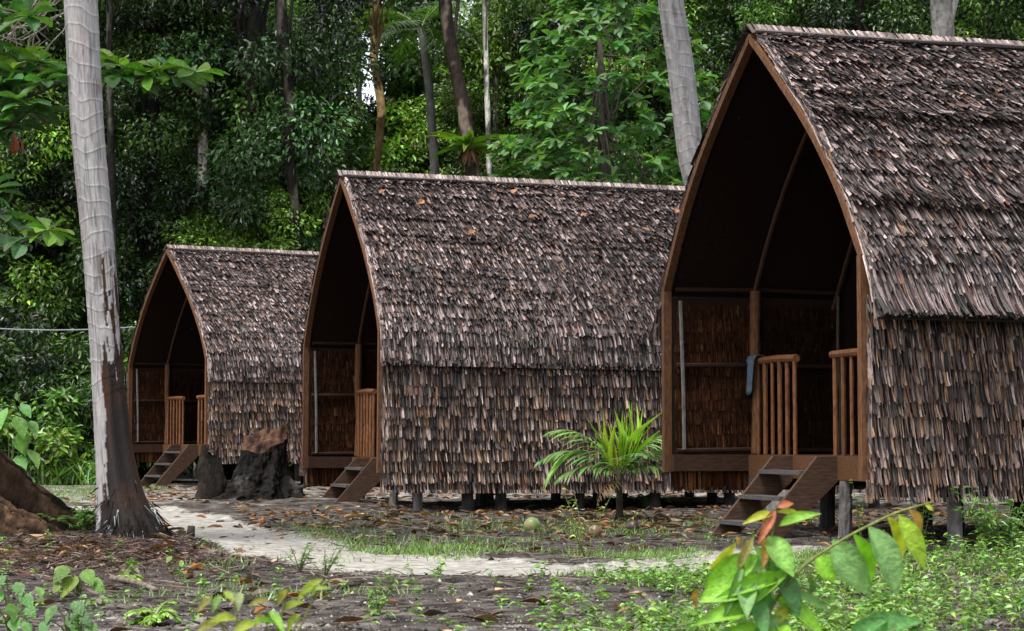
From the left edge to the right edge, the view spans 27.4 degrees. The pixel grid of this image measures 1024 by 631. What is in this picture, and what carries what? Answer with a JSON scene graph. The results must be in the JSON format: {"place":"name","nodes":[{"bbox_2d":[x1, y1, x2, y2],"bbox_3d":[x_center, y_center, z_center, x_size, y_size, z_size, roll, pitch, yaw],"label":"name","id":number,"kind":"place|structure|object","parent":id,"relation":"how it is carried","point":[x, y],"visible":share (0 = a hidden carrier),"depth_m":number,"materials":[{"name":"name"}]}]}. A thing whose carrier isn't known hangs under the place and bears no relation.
{"place":"outdoors","nodes":[
{"label":"outdoors","id":0,"kind":"place"},
{"bbox_2d":[114,0,525,215],"label":"sky","id":1,"kind":"structure","parent":0,"point":[368,90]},
{"bbox_2d":[72,505,823,576],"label":"sand path","id":2,"kind":"structure","parent":0,"point":[258,541],"depth_m":16.57,"materials":[{"name":"sand"}]},
{"bbox_2d":[0,466,1023,630],"bbox_3d":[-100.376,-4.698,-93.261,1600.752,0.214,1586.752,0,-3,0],"label":"ground","id":3,"kind":"structure","parent":0,"point":[308,502],"depth_m":14.37,"materials":[{"name":"beige soil"}]},
{"bbox_2d":[0,404,39,481],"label":"vine shrub","id":4,"kind":"object","parent":3,"relation":"on","point":[21,439],"visible":0.47,"depth_m":21.82,"materials":[{"name":"green plant"}]},
{"bbox_2d":[0,416,40,464],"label":"bush","id":5,"kind":"object","parent":3,"relation":"on","point":[6,445],"visible":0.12,"depth_m":41.98,"materials":[{"name":"green plant"}]},
{"bbox_2d":[0,575,43,630],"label":"broadleaf plant","id":6,"kind":"object","parent":3,"relation":"on","point":[13,621],"visible":1,"depth_m":9.35,"materials":[{"name":"green plant"}]},
{"bbox_2d":[1,2,68,351],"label":"forest tree","id":7,"kind":"object","parent":3,"relation":"on","point":[46,190],"depth_m":53.93,"materials":[{"name":"green plant"}]},
{"bbox_2d":[0,0,79,373],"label":"forest tree","id":8,"kind":"object","parent":3,"relation":"on","point":[21,198],"visible":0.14,"depth_m":48.47,"materials":[{"name":"green plant"}]},
{"bbox_2d":[0,291,88,419],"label":"bush","id":9,"kind":"object","parent":3,"relation":"on","point":[18,346],"visible":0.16,"depth_m":45.14,"materials":[{"name":"green plant"}]},
{"bbox_2d":[0,312,92,439],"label":"bush","id":10,"kind":"object","parent":3,"relation":"on","point":[41,380],"visible":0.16,"depth_m":43.87,"materials":[{"name":"green plant"}]},
{"bbox_2d":[0,385,94,484],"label":"bush","id":11,"kind":"object","parent":3,"relation":"on","point":[55,440],"visible":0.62,"depth_m":42.36,"materials":[{"name":"green plant"}]},
{"bbox_2d":[27,452,95,484],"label":"tall grass","id":12,"kind":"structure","parent":3,"relation":"on","point":[75,477],"depth_m":41.72,"materials":[{"name":"green plant"}]},
{"bbox_2d":[34,503,95,530],"bbox_3d":[-3.786,1.771,18.291,0.628,0.267,0.468,-1,-3,9],"label":"weed clump","id":13,"kind":"object","parent":3,"relation":"on","point":[85,514],"visible":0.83,"depth_m":18.23,"materials":[{"name":"green plant"}]},
{"bbox_2d":[38,601,97,630],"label":"broadleaf plant","id":14,"kind":"object","parent":3,"relation":"on","point":[70,622],"visible":1,"depth_m":9.19,"materials":[{"name":"green plant"}]},
{"bbox_2d":[1,1,143,347],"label":"forest tree","id":15,"kind":"object","parent":3,"relation":"on","point":[70,288],"depth_m":54.28,"materials":[{"name":"green plant"}]},
{"bbox_2d":[52,565,104,597],"bbox_3d":[-2.486,1.530,12.044,0.309,0.186,0.110,0,-3,3],"label":"broadleaf plant","id":16,"kind":"object","parent":3,"relation":"on","point":[87,576],"visible":0.88,"depth_m":12.03,"materials":[{"name":"green plant"}]},
{"bbox_2d":[45,336,145,463],"bbox_3d":[-8.698,2.016,45.267,3.171,3.282,3.445,3,-4,-38],"label":"bush","id":17,"kind":"object","parent":3,"relation":"on","point":[56,354],"visible":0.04,"depth_m":44.63,"materials":[{"name":"green plant"}]},
{"bbox_2d":[0,0,194,355],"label":"forest tree","id":18,"kind":"object","parent":3,"relation":"on","point":[54,314],"visible":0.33,"depth_m":47.52,"materials":[{"name":"green plant"}]},
{"bbox_2d":[27,5,170,348],"bbox_3d":[-13.302,-4.923,63.327,6.612,19.397,6.355,1,-3,-9],"label":"forest tree","id":19,"kind":"object","parent":3,"relation":"on","point":[68,265],"depth_m":62.54,"materials":[{"name":"green plant"}]},
{"bbox_2d":[86,595,113,603],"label":"seedling","id":20,"kind":"object","parent":3,"relation":"on","point":[103,598],"visible":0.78,"depth_m":11.59,"materials":[{"name":"green plant"}]},
{"bbox_2d":[106,0,119,284],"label":"tree","id":21,"kind":"object","parent":3,"relation":"on","point":[110,13],"visible":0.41,"depth_m":44.24,"materials":[{"name":"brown plant"}]},
{"bbox_2d":[61,16,166,345],"bbox_3d":[-10.742,-4.337,61.878,6.050,18.021,6.058,1,-3,-12],"label":"forest tree","id":22,"kind":"object","parent":3,"relation":"on","point":[122,341],"depth_m":60.93,"materials":[{"name":"green plant"}]},
{"bbox_2d":[0,0,229,535],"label":"almond tree","id":23,"kind":"object","parent":3,"relation":"on","point":[24,498],"visible":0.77,"depth_m":18.35,"materials":[{"name":"green plant"}]},
{"bbox_2d":[0,0,64,62],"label":"leaves","id":24,"kind":"object","parent":23,"relation":"attached to","point":[23,26],"visible":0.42,"depth_m":20.44,"materials":[{"name":"green plant"}]},
{"bbox_2d":[64,0,175,539],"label":"coconut palm","id":25,"kind":"object","parent":3,"relation":"on","point":[122,508],"visible":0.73,"depth_m":17.94,"materials":[{"name":"grey plant"}]},
{"bbox_2d":[119,570,142,580],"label":"fern","id":26,"kind":"object","parent":3,"relation":"on","point":[126,574],"visible":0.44,"depth_m":13.59,"materials":[{"name":"green plant"}]},
{"bbox_2d":[108,575,158,591],"bbox_3d":[-2.341,1.660,13.016,0.050,0.048,1.029,2,-4,-26],"label":"stick","id":27,"kind":"object","parent":3,"relation":"on","point":[114,578],"visible":0.93,"depth_m":13.04,"materials":[{"name":"wood"}]},
{"bbox_2d":[75,320,196,482],"bbox_3d":[-7.591,1.838,44.354,3.647,3.541,3.962,0,-3,5],"label":"bush","id":28,"kind":"object","parent":3,"relation":"on","point":[142,467],"visible":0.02,"depth_m":43.39,"materials":[{"name":"green plant"}]},
{"bbox_2d":[35,1,238,333],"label":"forest tree","id":29,"kind":"object","parent":3,"relation":"on","point":[184,171],"visible":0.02,"depth_m":53.31,"materials":[{"name":"green plant"}]},
{"bbox_2d":[123,600,182,625],"bbox_3d":[-1.727,1.452,10.108,0.285,0.149,0.312,-3,-4,39],"label":"fern","id":30,"kind":"object","parent":3,"relation":"on","point":[149,618],"visible":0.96,"depth_m":10.05,"materials":[{"name":"green plant"}]},
{"bbox_2d":[29,0,286,476],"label":"forest tree","id":31,"kind":"object","parent":3,"relation":"on","point":[152,143],"visible":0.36,"depth_m":47.57,"materials":[{"name":"green plant"}]},
{"bbox_2d":[166,556,214,566],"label":"seedling","id":32,"kind":"object","parent":3,"relation":"on","point":[169,558],"visible":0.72,"depth_m":14.75,"materials":[{"name":"green plant"}]},
{"bbox_2d":[187,526,194,536],"bbox_3d":[-2.761,1.911,18.055,0.075,0.207,0.076,0,-3,0],"label":"wooden peg","id":33,"kind":"object","parent":3,"relation":"on","point":[190,529],"visible":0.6,"depth_m":18.03,"materials":[{"name":"grey wood"}]},
{"bbox_2d":[144,23,272,478],"bbox_3d":[-6.967,-1.462,48.077,3.196,10.606,2.461,0,-3,0],"label":"tree","id":34,"kind":"object","parent":3,"relation":"on","point":[203,141],"visible":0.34,"depth_m":48.20,"materials":[{"name":"green plant"}]},
{"bbox_2d":[144,185,277,479],"bbox_3d":[-6.291,0.434,47.435,3.954,6.748,3.524,1,-4,-23],"label":"forest tree","id":35,"kind":"object","parent":3,"relation":"on","point":[203,219],"visible":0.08,"depth_m":47.13,"materials":[{"name":"green plant"}]},
{"bbox_2d":[114,9,309,231],"bbox_3d":[-9.064,-4.293,62.257,6.474,18.009,6.467,2,-4,-32],"label":"forest tree","id":36,"kind":"object","parent":3,"relation":"on","point":[234,106],"depth_m":62.27,"materials":[{"name":"green plant"}]},
{"bbox_2d":[114,1,313,311],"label":"forest tree","id":37,"kind":"object","parent":3,"relation":"on","point":[185,174],"visible":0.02,"depth_m":55.30,"materials":[{"name":"green plant"}]},
{"bbox_2d":[140,461,293,479],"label":"undergrowth","id":38,"kind":"object","parent":3,"relation":"on","point":[191,466],"depth_m":53.57,"materials":[{"name":"green plant"}]},
{"bbox_2d":[125,244,318,486],"bbox_3d":[-3.801,1.090,41.785,6.968,4.755,4.630,2,-4,-29],"label":"thatched hut","id":39,"kind":"object","parent":3,"relation":"on","point":[214,359],"visible":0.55,"depth_m":40.16,"materials":[{"name":"brown wood"}]},
{"bbox_2d":[195,462,294,474],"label":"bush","id":40,"kind":"object","parent":3,"relation":"on","point":[228,462],"visible":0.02,"depth_m":47.62,"materials":[{"name":"green plant"}]},
{"bbox_2d":[104,0,392,477],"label":"forest tree","id":41,"kind":"object","parent":3,"relation":"on","point":[252,65],"visible":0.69,"depth_m":46.86,"materials":[{"name":"green plant"}]},
{"bbox_2d":[194,422,304,499],"bbox_3d":[-3.438,1.968,28.532,1.447,1.052,1.141,3,-4,-37],"label":"tree stump","id":42,"kind":"object","parent":3,"relation":"on","point":[262,469],"visible":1,"depth_m":28.40,"materials":[{"name":"wood"}]},
{"bbox_2d":[160,0,360,237],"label":"forest tree","id":43,"kind":"object","parent":3,"relation":"on","point":[303,7],"visible":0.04,"depth_m":55.25,"materials":[{"name":"green plant"}]},
{"bbox_2d":[197,579,329,630],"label":"sapling","id":44,"kind":"object","parent":3,"relation":"on","point":[276,617],"visible":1,"depth_m":4.16,"materials":[{"name":"green plant"}]},
{"bbox_2d":[201,158,333,251],"bbox_3d":[-5.118,0.119,47.152,3.537,7.364,3.968,-1,-3,12],"label":"forest tree","id":45,"kind":"object","parent":3,"relation":"on","point":[315,221],"visible":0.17,"depth_m":46.44,"materials":[{"name":"green plant"}]},
{"bbox_2d":[275,0,302,480],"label":"tree","id":46,"kind":"object","parent":3,"relation":"on","point":[286,25],"visible":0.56,"depth_m":46.25,"materials":[{"name":"brown plant"}]},
{"bbox_2d":[289,462,294,478],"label":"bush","id":47,"kind":"object","parent":3,"relation":"on","point":[292,467],"depth_m":47.47,"materials":[{"name":"green plant"}]},
{"bbox_2d":[223,0,374,222],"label":"forest tree","id":48,"kind":"object","parent":3,"relation":"on","point":[356,136],"visible":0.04,"depth_m":63.04,"materials":[{"name":"green plant"}]},
{"bbox_2d":[287,542,315,571],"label":"weed clump","id":49,"kind":"object","parent":3,"relation":"on","point":[302,562],"visible":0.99,"depth_m":14.47,"materials":[{"name":"green plant"}]},
{"bbox_2d":[271,157,348,237],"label":"forest tree","id":50,"kind":"object","parent":3,"relation":"on","point":[330,190],"visible":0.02,"depth_m":49.51,"materials":[{"name":"green plant"}]},
{"bbox_2d":[300,483,330,487],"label":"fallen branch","id":51,"kind":"object","parent":3,"relation":"on","point":[303,486],"visible":0.15,"depth_m":38.66,"materials":[{"name":"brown wood"}]},
{"bbox_2d":[316,0,325,229],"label":"tree","id":52,"kind":"object","parent":3,"relation":"on","point":[319,20],"visible":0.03,"depth_m":50.40,"materials":[{"name":"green plant"}]},
{"bbox_2d":[272,0,376,228],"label":"forest tree","id":53,"kind":"object","parent":3,"relation":"on","point":[370,106],"depth_m":67.02,"materials":[{"name":"green plant"}]},
{"bbox_2d":[304,541,350,576],"bbox_3d":[-1.216,1.604,13.738,0.326,0.230,0.412,0,-3,0],"label":"weed clump","id":54,"kind":"object","parent":3,"relation":"on","point":[331,562],"visible":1,"depth_m":13.77,"materials":[{"name":"green plant"}]},
{"bbox_2d":[320,582,360,592],"bbox_3d":[-1.004,1.604,12.347,0.038,0.046,0.551,-1,-4,18],"label":"stick","id":55,"kind":"object","parent":3,"relation":"on","point":[337,587],"visible":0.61,"depth_m":12.36,"materials":[{"name":"wood"}]},
{"bbox_2d":[342,0,369,164],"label":"tree","id":56,"kind":"object","parent":3,"relation":"on","point":[359,85],"visible":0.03,"depth_m":66.48,"materials":[{"name":"green plant"}]},
{"bbox_2d":[323,165,401,209],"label":"forest tree","id":57,"kind":"object","parent":3,"relation":"on","point":[383,169],"depth_m":56.09,"materials":[{"name":"green plant"}]},
{"bbox_2d":[367,0,391,171],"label":"tree","id":58,"kind":"object","parent":3,"relation":"on","point":[376,30],"visible":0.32,"depth_m":52.35,"materials":[{"name":"brown plant"}]},
{"bbox_2d":[366,573,402,613],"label":"weed clump","id":59,"kind":"object","parent":3,"relation":"on","point":[370,596],"visible":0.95,"depth_m":10.18,"materials":[{"name":"green plant"}]},
{"bbox_2d":[337,0,495,174],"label":"coconut palm","id":60,"kind":"object","parent":3,"relation":"on","point":[422,33],"visible":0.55,"depth_m":55.36,"materials":[{"name":"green plant"}]},
{"bbox_2d":[291,0,546,174],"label":"distant forest","id":61,"kind":"object","parent":3,"relation":"on","point":[405,82],"visible":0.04,"depth_m":65.77,"materials":[{"name":"green plant"}]},
{"bbox_2d":[416,60,479,169],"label":"forest tree","id":62,"kind":"object","parent":3,"relation":"on","point":[450,120],"depth_m":68.11,"materials":[{"name":"green plant"}]},
{"bbox_2d":[439,0,478,176],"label":"tree","id":63,"kind":"object","parent":3,"relation":"on","point":[461,96],"visible":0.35,"depth_m":47.29,"materials":[{"name":"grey plant"}]},
{"bbox_2d":[427,130,509,168],"bbox_3d":[-1.030,-3.651,46.991,1.836,0.806,1.913,-2,-4,30],"label":"epiphytic fern","id":64,"kind":"object","parent":63,"relation":"on","point":[468,143],"visible":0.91,"depth_m":46.75,"materials":[{"name":"green plant"}]},
{"bbox_2d":[397,28,523,177],"bbox_3d":[-1.224,-1.990,64.133,5.195,13.602,5.582,0,-3,8],"label":"forest tree","id":65,"kind":"object","parent":3,"relation":"on","point":[439,92],"visible":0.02,"depth_m":64.17,"materials":[{"name":"green plant"}]},
{"bbox_2d":[468,0,491,174],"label":"tree","id":66,"kind":"object","parent":3,"relation":"on","point":[486,76],"visible":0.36,"depth_m":50.36,"materials":[{"name":"white plant"}]},
{"bbox_2d":[437,1,536,166],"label":"tree","id":67,"kind":"object","parent":3,"relation":"on","point":[476,56],"visible":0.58,"depth_m":54.15,"materials":[{"name":"green plant"}]},
{"bbox_2d":[479,152,543,178],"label":"forest tree","id":68,"kind":"object","parent":3,"relation":"on","point":[524,174],"visible":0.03,"depth_m":50.86,"materials":[{"name":"green plant"}]},
{"bbox_2d":[0,519,1023,630],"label":"ground weeds","id":69,"kind":"object","parent":3,"relation":"on","point":[834,621],"visible":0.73,"depth_m":10.02,"materials":[{"name":"green plant"}]},
{"bbox_2d":[0,484,1023,630],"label":"leaf litter","id":70,"kind":"object","parent":3,"relation":"on","point":[556,512],"visible":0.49,"depth_m":20.08,"materials":[{"name":"plant"}]},
{"bbox_2d":[0,515,1023,630],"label":"bark litter","id":71,"kind":"object","parent":3,"relation":"on","point":[146,559],"visible":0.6,"depth_m":15.24,"materials":[{"name":"brown plant"}]},
{"bbox_2d":[0,526,1023,630],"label":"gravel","id":72,"kind":"structure","parent":3,"relation":"on","point":[452,609],"depth_m":11.37,"materials":[{"name":"gravel"}]},
{"bbox_2d":[435,0,594,178],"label":"forest tree","id":73,"kind":"object","parent":3,"relation":"on","point":[477,108],"visible":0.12,"depth_m":54.76,"materials":[{"name":"green plant"}]},
{"bbox_2d":[437,0,592,174],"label":"forest tree","id":74,"kind":"object","parent":3,"relation":"on","point":[476,83],"visible":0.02,"depth_m":60.95,"materials":[{"name":"green plant"}]},
{"bbox_2d":[524,517,540,530],"bbox_3d":[0.205,2.119,21.192,0.174,0.171,0.184,0,-3,0],"label":"coconut","id":75,"kind":"object","parent":3,"relation":"on","point":[530,522],"visible":0.82,"depth_m":21.12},
{"bbox_2d":[42,483,1023,603],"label":"grass","id":76,"kind":"structure","parent":3,"relation":"on","point":[649,554],"depth_m":16.62,"materials":[{"name":"green plant"}]},
{"bbox_2d":[477,0,657,161],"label":"forest tree","id":77,"kind":"object","parent":3,"relation":"on","point":[565,77],"depth_m":62.29,"materials":[{"name":"green plant"}]},
{"bbox_2d":[299,170,879,511],"bbox_3d":[0.932,0.501,28.978,7.276,4.756,4.681,1,-4,-18],"label":"thatched hut","id":78,"kind":"object","parent":3,"relation":"on","point":[443,350],"visible":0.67,"depth_m":26.89,"materials":[{"name":"brown wood"}]},
{"bbox_2d":[588,525,601,535],"bbox_3d":[0.771,2.005,19.498,0.123,0.120,0.131,0,-3,0],"label":"coconut","id":79,"kind":"object","parent":3,"relation":"on","point":[598,531],"visible":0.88,"depth_m":19.45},
{"bbox_2d":[484,0,718,185],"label":"leaved tree","id":80,"kind":"object","parent":3,"relation":"on","point":[551,121],"visible":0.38,"depth_m":38.03,"materials":[{"name":"green plant"}]},
{"bbox_2d":[559,487,649,556],"bbox_3d":[0.578,1.571,15.893,0.651,0.557,0.825,-2,-4,28],"label":"weed clump","id":81,"kind":"object","parent":3,"relation":"on","point":[580,539],"visible":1,"depth_m":15.94,"materials":[{"name":"green plant"}]},
{"bbox_2d":[467,0,745,185],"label":"forest tree","id":82,"kind":"object","parent":3,"relation":"on","point":[555,26],"visible":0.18,"depth_m":52.62,"materials":[{"name":"green plant"}]},
{"bbox_2d":[534,400,695,519],"bbox_3d":[1.215,1.643,23.707,1.774,1.382,1.360,-1,-4,23],"label":"young palm","id":83,"kind":"object","parent":3,"relation":"on","point":[627,455],"visible":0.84,"depth_m":23.59,"materials":[{"name":"green plant"}]},
{"bbox_2d":[578,152,662,184],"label":"forest tree","id":84,"kind":"object","parent":3,"relation":"on","point":[634,179],"depth_m":46.01,"materials":[{"name":"green plant"}]},
{"bbox_2d":[627,520,639,531],"bbox_3d":[1.159,2.015,20.033,0.124,0.121,0.130,0,-3,0],"label":"coconut","id":85,"kind":"object","parent":3,"relation":"on","point":[631,524],"visible":0.86,"depth_m":19.99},
{"bbox_2d":[576,0,722,185],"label":"forest tree","id":86,"kind":"object","parent":3,"relation":"on","point":[653,102],"depth_m":62.06,"materials":[{"name":"green plant"}]},
{"bbox_2d":[633,494,671,508],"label":"weed clump","id":87,"kind":"object","parent":3,"relation":"on","point":[646,501],"visible":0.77,"depth_m":27.29,"materials":[{"name":"green plant"}]},
{"bbox_2d":[566,0,785,185],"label":"forest tree","id":88,"kind":"object","parent":3,"relation":"on","point":[706,8],"visible":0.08,"depth_m":50.01,"materials":[{"name":"green plant"}]},
{"bbox_2d":[586,0,804,183],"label":"forest tree","id":89,"kind":"object","parent":3,"relation":"on","point":[738,37],"depth_m":52.86,"materials":[{"name":"green plant"}]},
{"bbox_2d":[658,0,788,511],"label":"coconut palm","id":90,"kind":"object","parent":3,"relation":"on","point":[682,81],"visible":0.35,"depth_m":24.08,"materials":[{"name":"grey plant"}]},
{"bbox_2d":[703,0,879,127],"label":"forest tree","id":91,"kind":"object","parent":3,"relation":"on","point":[772,14],"visible":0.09,"depth_m":48.84,"materials":[{"name":"green plant"}]},
{"bbox_2d":[703,0,884,97],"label":"forest tree","id":92,"kind":"object","parent":3,"relation":"on","point":[786,26],"depth_m":53.91,"materials":[{"name":"green plant"}]},
{"bbox_2d":[692,500,932,630],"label":"sapling","id":93,"kind":"object","parent":3,"relation":"on","point":[741,585],"visible":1,"depth_m":5.55,"materials":[{"name":"green plant"}]},
{"bbox_2d":[651,23,1023,553],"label":"thatched hut","id":94,"kind":"object","parent":3,"relation":"on","point":[846,255],"visible":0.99,"depth_m":18.51,"materials":[{"name":"brown wood"}]},
{"bbox_2d":[746,355,767,394],"bbox_3d":[2.399,0.588,20.632,0.174,0.393,0.234,1,-4,-17],"label":"cloth","id":95,"kind":"object","parent":94,"relation":"hanging from","point":[750,368],"visible":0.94,"depth_m":20.60,"materials":[{"name":"fabric"}]},
{"bbox_2d":[849,479,865,536],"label":"weed clump","id":96,"kind":"object","parent":3,"relation":"on","point":[858,523],"visible":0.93,"depth_m":18.07,"materials":[{"name":"green plant"}]},
{"bbox_2d":[770,0,973,37],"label":"forest tree","id":97,"kind":"object","parent":3,"relation":"on","point":[854,12],"visible":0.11,"depth_m":48.06,"materials":[{"name":"green plant"}]},
{"bbox_2d":[800,0,983,37],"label":"forest tree","id":98,"kind":"object","parent":3,"relation":"on","point":[962,13],"depth_m":54.47,"materials":[{"name":"green plant"}]},
{"bbox_2d":[907,497,936,537],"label":"weed clump","id":99,"kind":"object","parent":3,"relation":"on","point":[923,517],"visible":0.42,"depth_m":16.78,"materials":[{"name":"green plant"}]},
{"bbox_2d":[903,560,941,568],"bbox_3d":[2.866,1.758,14.752,0.049,0.056,1.102,-2,-4,28],"label":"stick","id":100,"kind":"object","parent":3,"relation":"on","point":[915,564],"visible":0.18,"depth_m":14.65,"materials":[{"name":"wood"}]},
{"bbox_2d":[930,0,958,36],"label":"tree","id":101,"kind":"object","parent":3,"relation":"on","point":[943,12],"visible":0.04,"depth_m":33.20,"materials":[{"name":"grey plant"}]},
{"bbox_2d":[871,0,1023,41],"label":"forest tree","id":102,"kind":"object","parent":3,"relation":"on","point":[1006,33],"visible":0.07,"depth_m":50.23,"materials":[{"name":"green plant"}]},
{"bbox_2d":[893,2,1023,41],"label":"forest tree","id":103,"kind":"object","parent":3,"relation":"on","point":[960,10],"visible":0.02,"depth_m":56.95,"materials":[{"name":"green plant"}]},
{"bbox_2d":[949,486,1023,557],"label":"weed clump","id":104,"kind":"object","parent":3,"relation":"on","point":[983,522],"visible":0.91,"depth_m":15.23,"materials":[{"name":"green plant"}]},
{"bbox_2d":[955,0,1021,39],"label":"forest tree","id":105,"kind":"object","parent":3,"relation":"on","point":[965,24],"visible":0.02,"depth_m":55.45,"materials":[{"name":"green plant"}]},
{"bbox_2d":[984,0,1023,40],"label":"forest tree","id":106,"kind":"object","parent":3,"relation":"on","point":[1000,17],"visible":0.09,"depth_m":49.23,"materials":[{"name":"green plant"}]},
{"bbox_3d":[-11.127,1.497,37.978,0.155,3.502,0.134,0,-3,0],"label":"cable post","id":107,"kind":"object","parent":3,"relation":"on","visible":0},
{"bbox_2d":[0,327,132,330],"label":"cable","id":108,"kind":"object","parent":107,"relation":"attached to","point":[53,329],"visible":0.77,"depth_m":39.21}
]}

